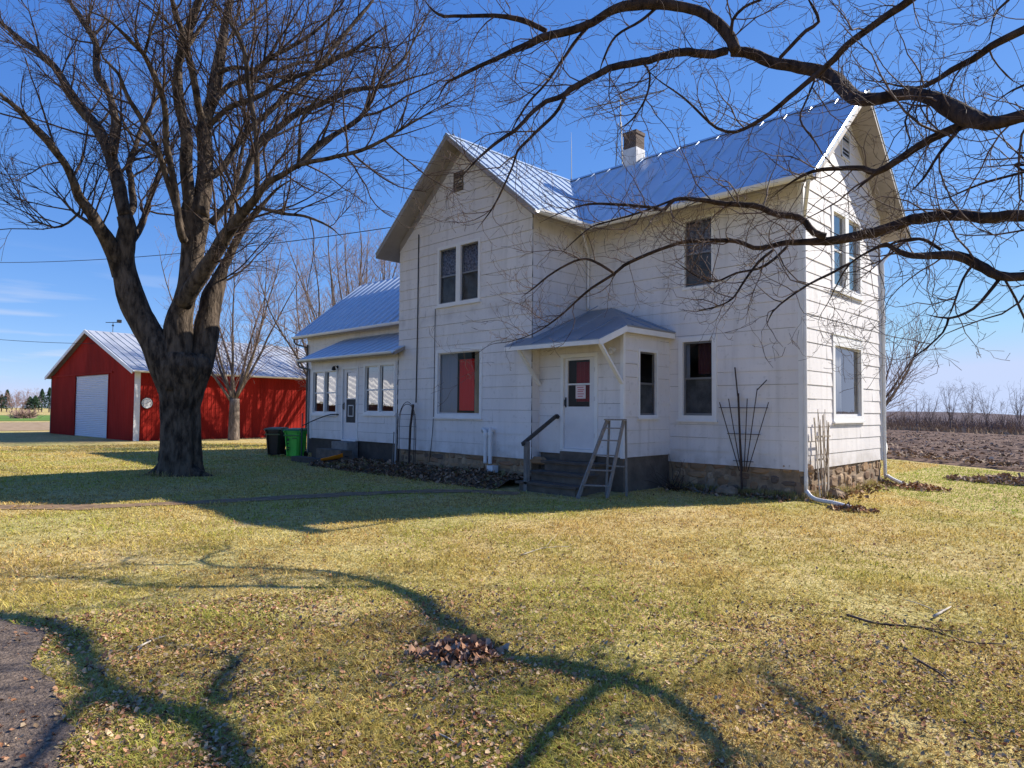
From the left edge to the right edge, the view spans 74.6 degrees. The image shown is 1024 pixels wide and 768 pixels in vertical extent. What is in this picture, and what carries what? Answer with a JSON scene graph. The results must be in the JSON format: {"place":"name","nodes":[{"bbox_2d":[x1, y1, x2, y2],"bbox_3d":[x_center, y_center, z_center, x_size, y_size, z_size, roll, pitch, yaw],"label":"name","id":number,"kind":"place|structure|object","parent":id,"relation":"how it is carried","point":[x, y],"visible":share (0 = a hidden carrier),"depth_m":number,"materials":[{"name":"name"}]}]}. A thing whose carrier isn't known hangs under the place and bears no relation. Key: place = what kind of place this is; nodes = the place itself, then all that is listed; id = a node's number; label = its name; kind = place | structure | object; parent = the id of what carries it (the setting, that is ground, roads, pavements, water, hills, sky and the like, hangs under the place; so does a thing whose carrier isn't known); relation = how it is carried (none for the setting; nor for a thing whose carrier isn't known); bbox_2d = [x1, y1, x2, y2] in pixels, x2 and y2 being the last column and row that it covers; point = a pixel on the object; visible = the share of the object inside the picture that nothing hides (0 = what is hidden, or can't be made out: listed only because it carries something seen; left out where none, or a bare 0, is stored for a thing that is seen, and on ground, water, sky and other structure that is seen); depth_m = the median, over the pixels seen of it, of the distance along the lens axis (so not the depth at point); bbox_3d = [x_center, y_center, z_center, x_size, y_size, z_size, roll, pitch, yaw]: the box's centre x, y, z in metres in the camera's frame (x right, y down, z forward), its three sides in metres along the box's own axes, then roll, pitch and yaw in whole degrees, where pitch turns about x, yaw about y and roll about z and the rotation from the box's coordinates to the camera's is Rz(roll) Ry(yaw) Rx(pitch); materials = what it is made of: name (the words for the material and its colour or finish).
{"place":"outdoors","nodes":[
{"label":"outdoors","id":0,"kind":"place"},
{"bbox_2d":[0,422,49,430],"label":"stubble field","id":1,"kind":"structure","parent":0,"point":[13,426],"depth_m":58.57,"materials":[{"name":"beige plant"}]},
{"bbox_2d":[0,415,49,420],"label":"green field","id":2,"kind":"structure","parent":0,"point":[37,418],"depth_m":93.22,"materials":[{"name":"green plant"}]},
{"bbox_2d":[5,406,44,417],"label":"round bush","id":3,"kind":"object","parent":2,"relation":"on","point":[22,413],"visible":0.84,"depth_m":95.45,"materials":[{"name":"brown plant"}]},
{"bbox_2d":[0,617,75,767],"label":"driveway","id":4,"kind":"structure","parent":0,"point":[16,668],"depth_m":4.02,"materials":[{"name":"grey gravel"}]},
{"bbox_2d":[0,489,519,509],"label":"path","id":5,"kind":"structure","parent":0,"point":[80,507],"depth_m":13.27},
{"bbox_2d":[0,408,1023,767],"bbox_3d":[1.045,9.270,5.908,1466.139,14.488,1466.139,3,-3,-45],"label":"lawn","id":6,"kind":"structure","parent":0,"point":[28,438],"depth_m":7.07,"materials":[{"name":"green plant"}]},
{"bbox_2d":[0,394,7,411],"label":"spruce tree","id":7,"kind":"object","parent":6,"relation":"on","point":[1,397],"visible":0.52,"depth_m":204.89,"materials":[{"name":"green plant"}]},
{"bbox_2d":[0,389,12,411],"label":"spruce tree","id":8,"kind":"object","parent":6,"relation":"on","point":[4,401],"visible":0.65,"depth_m":194.72,"materials":[{"name":"plant"}]},
{"bbox_2d":[4,393,20,411],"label":"brown tree","id":9,"kind":"object","parent":6,"relation":"on","point":[11,400],"visible":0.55,"depth_m":187.84,"materials":[{"name":"brown plant"}]},
{"bbox_2d":[6,389,22,410],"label":"brown tree","id":10,"kind":"object","parent":6,"relation":"on","point":[17,403],"visible":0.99,"depth_m":181.73,"materials":[{"name":"brown plant"}]},
{"bbox_2d":[15,390,32,408],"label":"brown tree","id":11,"kind":"object","parent":6,"relation":"on","point":[22,400],"visible":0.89,"depth_m":184.09,"materials":[{"name":"brown plant"}]},
{"bbox_2d":[20,396,39,409],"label":"spruce tree","id":12,"kind":"object","parent":6,"relation":"on","point":[28,400],"visible":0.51,"depth_m":189.54,"materials":[{"name":"green plant"}]},
{"bbox_2d":[25,395,42,411],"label":"spruce tree","id":13,"kind":"object","parent":6,"relation":"on","point":[35,400],"visible":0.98,"depth_m":185.73,"materials":[{"name":"green plant"}]},
{"bbox_2d":[38,389,47,411],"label":"spruce tree","id":14,"kind":"object","parent":6,"relation":"on","point":[42,395],"visible":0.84,"depth_m":199.89,"materials":[{"name":"green plant"}]},
{"bbox_2d":[42,387,50,411],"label":"spruce tree","id":15,"kind":"object","parent":6,"relation":"on","point":[48,397],"visible":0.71,"depth_m":189.62,"materials":[{"name":"green plant"}]},
{"bbox_2d":[137,634,169,647],"bbox_3d":[-2.739,1.962,5.193,0.037,0.028,0.411,0,-2,13],"label":"fallen branch","id":16,"kind":"object","parent":6,"relation":"on","point":[145,643],"visible":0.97,"depth_m":5.10,"materials":[{"name":"grey wood"}]},
{"bbox_2d":[44,330,305,440],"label":"barn","id":17,"kind":"structure","parent":6,"relation":"on","point":[103,386],"depth_m":40.14,"materials":[{"name":"red wood"}]},
{"bbox_2d":[0,339,94,343],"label":"power line","id":18,"kind":"object","parent":17,"relation":"attached to","point":[54,342],"visible":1,"depth_m":40.54,"materials":[{"name":"black metal"}]},
{"bbox_2d":[75,374,107,437],"bbox_3d":[-24.919,1.306,39.870,5.550,3.660,0.040,-1,-3,41],"label":"roll up door","id":19,"kind":"structure","parent":17,"relation":"in","point":[92,390],"depth_m":39.84,"materials":[{"name":"white metal"}]},
{"bbox_2d":[106,320,121,331],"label":"weather vane","id":20,"kind":"object","parent":17,"relation":"on","point":[119,321],"visible":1,"depth_m":41.19,"materials":[{"name":"grey metal"}]},
{"bbox_2d":[141,397,152,408],"bbox_3d":[-19.472,1.018,35.882,0.059,0.600,0.600,-1,-3,41],"label":"dial thermometer","id":21,"kind":"object","parent":17,"relation":"attached to","point":[147,403],"visible":1,"depth_m":35.85,"materials":[{"name":"white metal"}]},
{"bbox_2d":[154,217,335,439],"bbox_3d":[-14.846,-2.904,37.394,9.427,12.448,7.481,0,-2,10],"label":"young maple","id":22,"kind":"object","parent":6,"relation":"on","point":[232,396],"visible":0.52,"depth_m":37.09,"materials":[{"name":"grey plant"}]},
{"bbox_2d":[0,0,525,476],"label":"maple tree","id":23,"kind":"object","parent":6,"relation":"on","point":[178,348],"visible":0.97,"depth_m":17.27,"materials":[{"name":"brown plant"}]},
{"bbox_2d":[263,427,288,454],"bbox_3d":[-8.867,2.168,25.330,0.680,1.075,0.807,0,-2,7],"label":"wheelie bin","id":24,"kind":"object","parent":6,"relation":"on","point":[275,441],"visible":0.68,"depth_m":25.08,"materials":[{"name":"black plastic"}]},
{"bbox_2d":[283,428,307,455],"bbox_3d":[-7.913,2.153,24.629,0.680,1.075,0.807,0,-2,11],"label":"wheelie bin","id":25,"kind":"object","parent":6,"relation":"on","point":[293,440],"visible":0.87,"depth_m":24.39,"materials":[{"name":"green plastic"}]},
{"bbox_2d":[234,212,399,390],"bbox_3d":[-8.013,-2.438,32.964,9.990,11.288,8.667,0,-2,10],"label":"ash tree","id":26,"kind":"object","parent":6,"relation":"on","point":[305,317],"visible":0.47,"depth_m":31.71,"materials":[{"name":"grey plant"}]},
{"bbox_2d":[301,413,338,455],"bbox_3d":[-6.739,1.913,23.345,1.937,1.780,0.189,-1,-3,34],"label":"pipe railing","id":27,"kind":"object","parent":6,"relation":"on","point":[302,424],"visible":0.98,"depth_m":23.90,"materials":[{"name":"black metal"}]},
{"bbox_2d":[291,441,357,462],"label":"porch steps","id":28,"kind":"structure","parent":6,"relation":"on","point":[349,449],"depth_m":21.87,"materials":[{"name":"concrete"}]},
{"bbox_2d":[263,186,402,319],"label":"spreading maple","id":29,"kind":"object","parent":6,"relation":"on","point":[342,275],"visible":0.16,"depth_m":41.53,"materials":[{"name":"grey plant"}]},
{"bbox_2d":[307,460,530,489],"bbox_3d":[-3.063,2.404,18.805,2.040,0.299,8.640,3,-3,-45],"label":"flower bed","id":30,"kind":"object","parent":6,"relation":"on","point":[458,477],"visible":0.38,"depth_m":17.48,"materials":[{"name":"brown soil"}]},
{"bbox_2d":[321,453,347,460],"bbox_3d":[-5.593,2.288,21.225,0.843,0.252,0.400,1,-2,-12],"label":"plastic scoop","id":31,"kind":"object","parent":30,"relation":"on","point":[334,457],"visible":0.99,"depth_m":21.10,"materials":[{"name":"yellow plastic"}]},
{"bbox_2d":[394,413,396,463],"bbox_3d":[-3.476,1.687,20.139,0.070,1.640,0.060,3,-3,-45],"label":"garden stake","id":32,"kind":"object","parent":30,"relation":"on","point":[395,436],"visible":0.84,"depth_m":20.13,"materials":[{"name":"grey metal"}]},
{"bbox_2d":[397,402,415,463],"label":"wire arch","id":33,"kind":"structure","parent":30,"relation":"on","point":[412,414],"depth_m":19.64,"materials":[{"name":"brown metal"}]},
{"bbox_2d":[439,733,453,741],"bbox_3d":[-0.362,1.938,3.687,0.169,0.012,0.019,-2,-3,42],"label":"fallen branch","id":34,"kind":"object","parent":6,"relation":"on","point":[440,734],"visible":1,"depth_m":3.69,"materials":[{"name":"grey wood"}]},
{"bbox_2d":[391,633,523,675],"bbox_3d":[-0.358,1.925,4.905,0.808,0.195,0.876,3,-3,-45],"label":"leaf pile","id":35,"kind":"object","parent":6,"relation":"on","point":[463,647],"visible":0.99,"depth_m":4.88,"materials":[{"name":"brown plant"}]},
{"bbox_2d":[103,462,894,501],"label":"rank grass","id":36,"kind":"structure","parent":6,"relation":"on","point":[793,494],"depth_m":15.35,"materials":[{"name":"plant"}]},
{"bbox_2d":[0,472,1023,767],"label":"fallen leaves","id":37,"kind":"object","parent":6,"relation":"on","point":[420,736],"depth_m":4.49,"materials":[{"name":"brown plant"}]},
{"bbox_2d":[523,534,568,554],"bbox_3d":[0.400,2.089,8.750,0.872,0.151,0.266,3,-3,-45],"label":"fallen branch","id":38,"kind":"object","parent":6,"relation":"on","point":[545,547],"visible":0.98,"depth_m":8.80,"materials":[{"name":"beige wood"}]},
{"bbox_2d":[515,451,611,496],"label":"entry steps","id":39,"kind":"structure","parent":6,"relation":"on","point":[564,474],"depth_m":15.00,"materials":[{"name":"grey concrete"}]},
{"bbox_2d":[521,414,559,490],"bbox_3d":[0.682,1.599,15.662,0.126,1.800,1.517,-1,-3,35],"label":"handrail","id":40,"kind":"object","parent":39,"relation":"attached to","point":[525,443],"visible":0.96,"depth_m":15.13,"materials":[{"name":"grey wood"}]},
{"bbox_2d":[291,88,910,508],"bbox_3d":[0.363,-2.295,21.991,8.559,10.500,21.574,3,-3,-45],"label":"farmhouse","id":41,"kind":"object","parent":6,"relation":"on","point":[661,382],"visible":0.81,"depth_m":16.70,"materials":[{"name":"grey wood"}]},
{"bbox_2d":[0,227,389,262],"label":"power line","id":42,"kind":"object","parent":41,"relation":"attached to","point":[206,250],"visible":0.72,"depth_m":23.89,"materials":[{"name":"black metal"}]},
{"bbox_2d":[310,368,337,415],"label":"window","id":43,"kind":"structure","parent":41,"relation":"in","point":[324,381],"depth_m":23.60,"materials":[{"name":"clear glass"}]},
{"bbox_2d":[341,366,358,441],"bbox_3d":[-5.382,0.663,22.437,0.150,2.470,1.020,3,-3,-45],"label":"door","id":44,"kind":"structure","parent":41,"relation":"in","point":[349,385],"depth_m":22.48,"materials":[{"name":"paint"}]},
{"bbox_2d":[361,362,398,415],"bbox_3d":[-4.171,0.169,21.230,0.172,1.675,1.840,3,-3,-45],"label":"window","id":45,"kind":"structure","parent":41,"relation":"in","point":[379,379],"depth_m":21.20,"materials":[{"name":"clear glass"}]},
{"bbox_2d":[435,237,480,308],"bbox_3d":[-1.463,-3.048,18.708,0.195,1.755,1.890,3,-3,-45],"label":"window","id":46,"kind":"structure","parent":41,"relation":"in","point":[458,264],"depth_m":18.66,"materials":[{"name":"grey"}]},
{"bbox_2d":[433,346,482,419],"bbox_3d":[-1.459,-0.011,18.564,0.195,1.955,2.030,3,-3,-45],"label":"window","id":47,"kind":"structure","parent":41,"relation":"in","point":[446,363],"depth_m":18.67,"materials":[{"name":"paint"}]},
{"bbox_2d":[481,427,497,473],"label":"vent pipes","id":48,"kind":"object","parent":41,"relation":"attached to","point":[488,435],"visible":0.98,"depth_m":17.31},
{"bbox_2d":[570,142,571,179],"bbox_3d":[1.956,-7.456,22.107,0.092,1.650,0.092,0,-2,23],"label":"lightning rod","id":49,"kind":"object","parent":41,"relation":"on","point":[571,161],"visible":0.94,"depth_m":22.10,"materials":[{"name":"grey metal"}]},
{"bbox_2d":[560,352,597,452],"bbox_3d":[1.612,0.439,15.871,0.188,2.310,1.120,3,-3,-45],"label":"door","id":50,"kind":"structure","parent":41,"relation":"in","point":[578,425],"depth_m":15.87,"materials":[{"name":"paint"}]},
{"bbox_2d":[576,385,585,398],"bbox_3d":[1.617,0.189,15.870,0.008,0.310,0.300,3,-3,-45],"label":"paper notice","id":51,"kind":"object","parent":50,"relation":"attached to","point":[580,391],"visible":1,"depth_m":15.86,"materials":[{"name":"grey paper"}]},
{"bbox_2d":[607,347,614,354],"bbox_3d":[2.213,-0.737,15.094,0.205,0.190,0.130,3,-3,-45],"label":"wall lamp","id":52,"kind":"object","parent":41,"relation":"attached to","point":[611,350],"visible":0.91,"depth_m":15.05,"materials":[{"name":"white glass"}]},
{"bbox_2d":[637,348,660,419],"bbox_3d":[3.141,0.010,15.649,0.870,1.625,0.172,3,-3,-45],"label":"window","id":53,"kind":"structure","parent":41,"relation":"in","point":[647,392],"depth_m":15.76,"materials":[{"name":"grey wood"}]},
{"bbox_2d":[676,335,717,421],"bbox_3d":[4.372,-0.115,15.796,0.195,2.005,1.050,3,-3,-45],"label":"window","id":54,"kind":"structure","parent":41,"relation":"in","point":[698,395],"depth_m":15.82,"materials":[{"name":"grey"}]},
{"bbox_2d":[682,213,713,290],"bbox_3d":[4.428,-3.100,15.906,0.155,1.710,0.820,3,-3,-45],"label":"window","id":55,"kind":"structure","parent":41,"relation":"in","point":[710,258],"depth_m":15.93,"materials":[{"name":"grey glass"}]},
{"bbox_2d":[831,205,864,300],"bbox_3d":[7.934,-3.069,16.022,2.040,1.985,0.195,3,-3,-45],"label":"window","id":56,"kind":"structure","parent":41,"relation":"in","point":[844,258],"depth_m":15.97,"materials":[{"name":"paint"}]},
{"bbox_2d":[831,333,865,422],"bbox_3d":[7.910,-0.104,15.909,2.040,2.050,0.195,3,-3,-45],"label":"window","id":57,"kind":"structure","parent":41,"relation":"in","point":[838,417],"depth_m":15.83,"materials":[{"name":"paint"}]},
{"bbox_2d":[576,419,627,498],"bbox_3d":[1.897,1.567,14.058,1.213,1.669,0.468,2,-3,-40],"label":"step ladder","id":58,"kind":"object","parent":6,"relation":"on","point":[607,486],"visible":0.95,"depth_m":14.16,"materials":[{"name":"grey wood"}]},
{"bbox_2d":[308,456,919,502],"bbox_3d":[1.320,2.366,17.440,17.305,0.461,5.380,0,-2,17],"label":"leaf drift","id":59,"kind":"object","parent":6,"relation":"on","point":[494,474],"visible":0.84,"depth_m":16.83,"materials":[{"name":"brown plant"}]},
{"bbox_2d":[581,85,675,165],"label":"antenna tower","id":60,"kind":"structure","parent":6,"relation":"on","point":[627,99],"depth_m":26.28,"materials":[{"name":"grey metal"}]},
{"bbox_2d":[644,457,698,492],"bbox_3d":[3.621,2.142,15.456,1.224,1.097,1.309,3,-3,-45],"label":"dead shrub","id":61,"kind":"object","parent":6,"relation":"on","point":[671,484],"visible":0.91,"depth_m":15.38,"materials":[{"name":"brown plant"}]},
{"bbox_2d":[685,471,728,493],"bbox_3d":[4.327,2.187,14.978,0.880,0.520,0.938,3,-3,-45],"label":"dead shrub","id":62,"kind":"object","parent":6,"relation":"on","point":[703,488],"visible":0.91,"depth_m":14.94,"materials":[{"name":"brown plant"}]},
{"bbox_2d":[403,0,1023,404],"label":"overhanging maple","id":63,"kind":"object","parent":6,"relation":"on","point":[961,114],"visible":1,"depth_m":8.26,"materials":[{"name":"brown plant"}]},
{"bbox_2d":[715,484,737,495],"bbox_3d":[4.779,2.385,14.870,0.402,0.357,0.489,3,-3,-45],"label":"rock","id":64,"kind":"object","parent":6,"relation":"on","point":[729,489],"visible":0.65,"depth_m":14.72,"materials":[{"name":"grey stone"}]},
{"bbox_2d":[719,367,768,489],"bbox_3d":[5.081,1.052,14.817,0.110,2.863,1.166,3,-3,-45],"label":"fan trellis","id":65,"kind":"object","parent":6,"relation":"on","point":[740,449],"visible":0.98,"depth_m":14.80,"materials":[{"name":"brown wood"}]},
{"bbox_2d":[813,409,830,497],"bbox_3d":[6.599,1.504,14.224,0.913,1.942,0.149,3,-3,-45],"label":"slat trellis","id":66,"kind":"object","parent":6,"relation":"on","point":[823,483],"visible":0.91,"depth_m":14.16,"materials":[{"name":"beige wood"}]},
{"bbox_2d":[826,488,844,497],"bbox_3d":[6.854,2.366,14.352,0.345,0.302,0.409,3,-3,-45],"label":"rock","id":67,"kind":"object","parent":6,"relation":"on","point":[834,491],"visible":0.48,"depth_m":14.24,"materials":[{"name":"beige stone"}]},
{"bbox_2d":[826,501,879,512],"bbox_3d":[6.356,2.322,12.524,0.608,0.245,0.924,3,-3,-45],"label":"debris heap","id":68,"kind":"object","parent":6,"relation":"on","point":[845,507],"visible":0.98,"depth_m":12.46,"materials":[{"name":"brown plant"}]},
{"bbox_2d":[895,396,912,420],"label":"field edge tree","id":69,"kind":"object","parent":6,"relation":"on","point":[903,406],"visible":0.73,"depth_m":139.96,"materials":[{"name":"plant"}]},
{"bbox_2d":[904,395,930,426],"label":"field edge tree","id":70,"kind":"object","parent":6,"relation":"on","point":[916,410],"visible":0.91,"depth_m":107.90,"materials":[{"name":"brown plant"}]},
{"bbox_2d":[885,258,950,417],"bbox_3d":[15.396,-1.086,29.659,6.816,8.828,7.760,0,-2,2],"label":"ash tree","id":71,"kind":"object","parent":6,"relation":"on","point":[894,389],"visible":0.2,"depth_m":28.88,"materials":[{"name":"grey plant"}]},
{"bbox_2d":[887,481,951,492],"bbox_3d":[9.654,2.422,16.002,1.034,0.227,1.437,3,-3,-45],"label":"debris heap","id":72,"kind":"object","parent":6,"relation":"on","point":[921,487],"visible":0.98,"depth_m":15.85,"materials":[{"name":"brown plant"}]},
{"bbox_2d":[903,599,950,617],"bbox_3d":[3.773,2.050,6.169,0.422,0.068,0.355,3,-3,-45],"label":"fallen branch","id":73,"kind":"object","parent":6,"relation":"on","point":[939,613],"visible":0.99,"depth_m":6.12,"materials":[{"name":"beige wood"}]},
{"bbox_2d":[919,388,942,426],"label":"field edge tree","id":74,"kind":"object","parent":6,"relation":"on","point":[932,415],"visible":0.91,"depth_m":117.91,"materials":[{"name":"brown plant"}]},
{"bbox_2d":[913,657,955,687],"bbox_3d":[2.941,2.003,4.660,0.222,0.051,0.509,0,-2,23],"label":"fallen branch","id":75,"kind":"object","parent":6,"relation":"on","point":[932,668],"visible":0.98,"depth_m":4.65,"materials":[{"name":"grey wood"}]},
{"bbox_2d":[936,383,969,428],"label":"field edge tree","id":76,"kind":"object","parent":6,"relation":"on","point":[948,411],"visible":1,"depth_m":111.91,"materials":[{"name":"plant"}]},
{"bbox_2d":[886,410,1023,431],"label":"hedgerow brush","id":77,"kind":"object","parent":6,"relation":"on","point":[995,425],"visible":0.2,"depth_m":115.99,"materials":[{"name":"brown plant"}]},
{"bbox_2d":[956,379,978,420],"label":"field edge tree","id":78,"kind":"object","parent":6,"relation":"on","point":[970,401],"visible":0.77,"depth_m":132.35,"materials":[{"name":"plant"}]},
{"bbox_2d":[942,472,1023,485],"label":"dead grass heap","id":79,"kind":"object","parent":6,"relation":"on","point":[1003,477],"visible":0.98,"depth_m":17.53,"materials":[{"name":"beige plant"}]},
{"bbox_2d":[987,400,1008,421],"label":"field edge tree","id":80,"kind":"object","parent":6,"relation":"on","point":[1001,411],"visible":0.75,"depth_m":130.52,"materials":[{"name":"brown plant"}]},
{"bbox_2d":[1005,378,1023,423],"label":"field edge tree","id":81,"kind":"object","parent":6,"relation":"on","point":[1018,413],"visible":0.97,"depth_m":115.84,"materials":[{"name":"plant"}]},
{"bbox_2d":[0,0,1023,414],"label":"sky","id":82,"kind":"structure","parent":0,"point":[42,301],"materials":[{"name":"blue"}]},
{"bbox_2d":[865,465,1023,518],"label":"green grass","id":83,"kind":"structure","parent":0,"point":[974,472],"depth_m":15.85,"materials":[{"name":"green plant"}]},
{"bbox_2d":[886,429,1023,471],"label":"ploughed field","id":84,"kind":"structure","parent":0,"point":[960,452],"depth_m":36.42,"materials":[{"name":"soil"}]},
{"bbox_2d":[886,430,1023,468],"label":"crop residue","id":85,"kind":"object","parent":84,"relation":"on","point":[972,459],"visible":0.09,"depth_m":30.54},
{"bbox_2d":[886,411,1023,427],"bbox_3d":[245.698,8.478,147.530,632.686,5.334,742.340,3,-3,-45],"label":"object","id":86,"kind":"structure","parent":0,"point":[923,415],"depth_m":255.84,"materials":[{"name":"brown plant"}]},
{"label":"field margin","id":87,"kind":"structure","parent":0,"visible":0},
{"bbox_2d":[886,424,1023,434],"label":"dead weeds","id":88,"kind":"object","parent":87,"relation":"on","point":[967,430],"visible":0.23,"depth_m":93.39,"materials":[{"name":"plant"}]},
{"bbox_2d":[956,392,981,426],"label":"field edge tree","id":89,"kind":"object","parent":87,"relation":"on","point":[965,412],"visible":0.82,"depth_m":124.93,"materials":[{"name":"plant"}]},
{"bbox_2d":[967,386,998,422],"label":"field edge tree","id":90,"kind":"object","parent":87,"relation":"on","point":[984,412],"visible":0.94,"depth_m":122.16,"materials":[{"name":"plant"}]}
]}

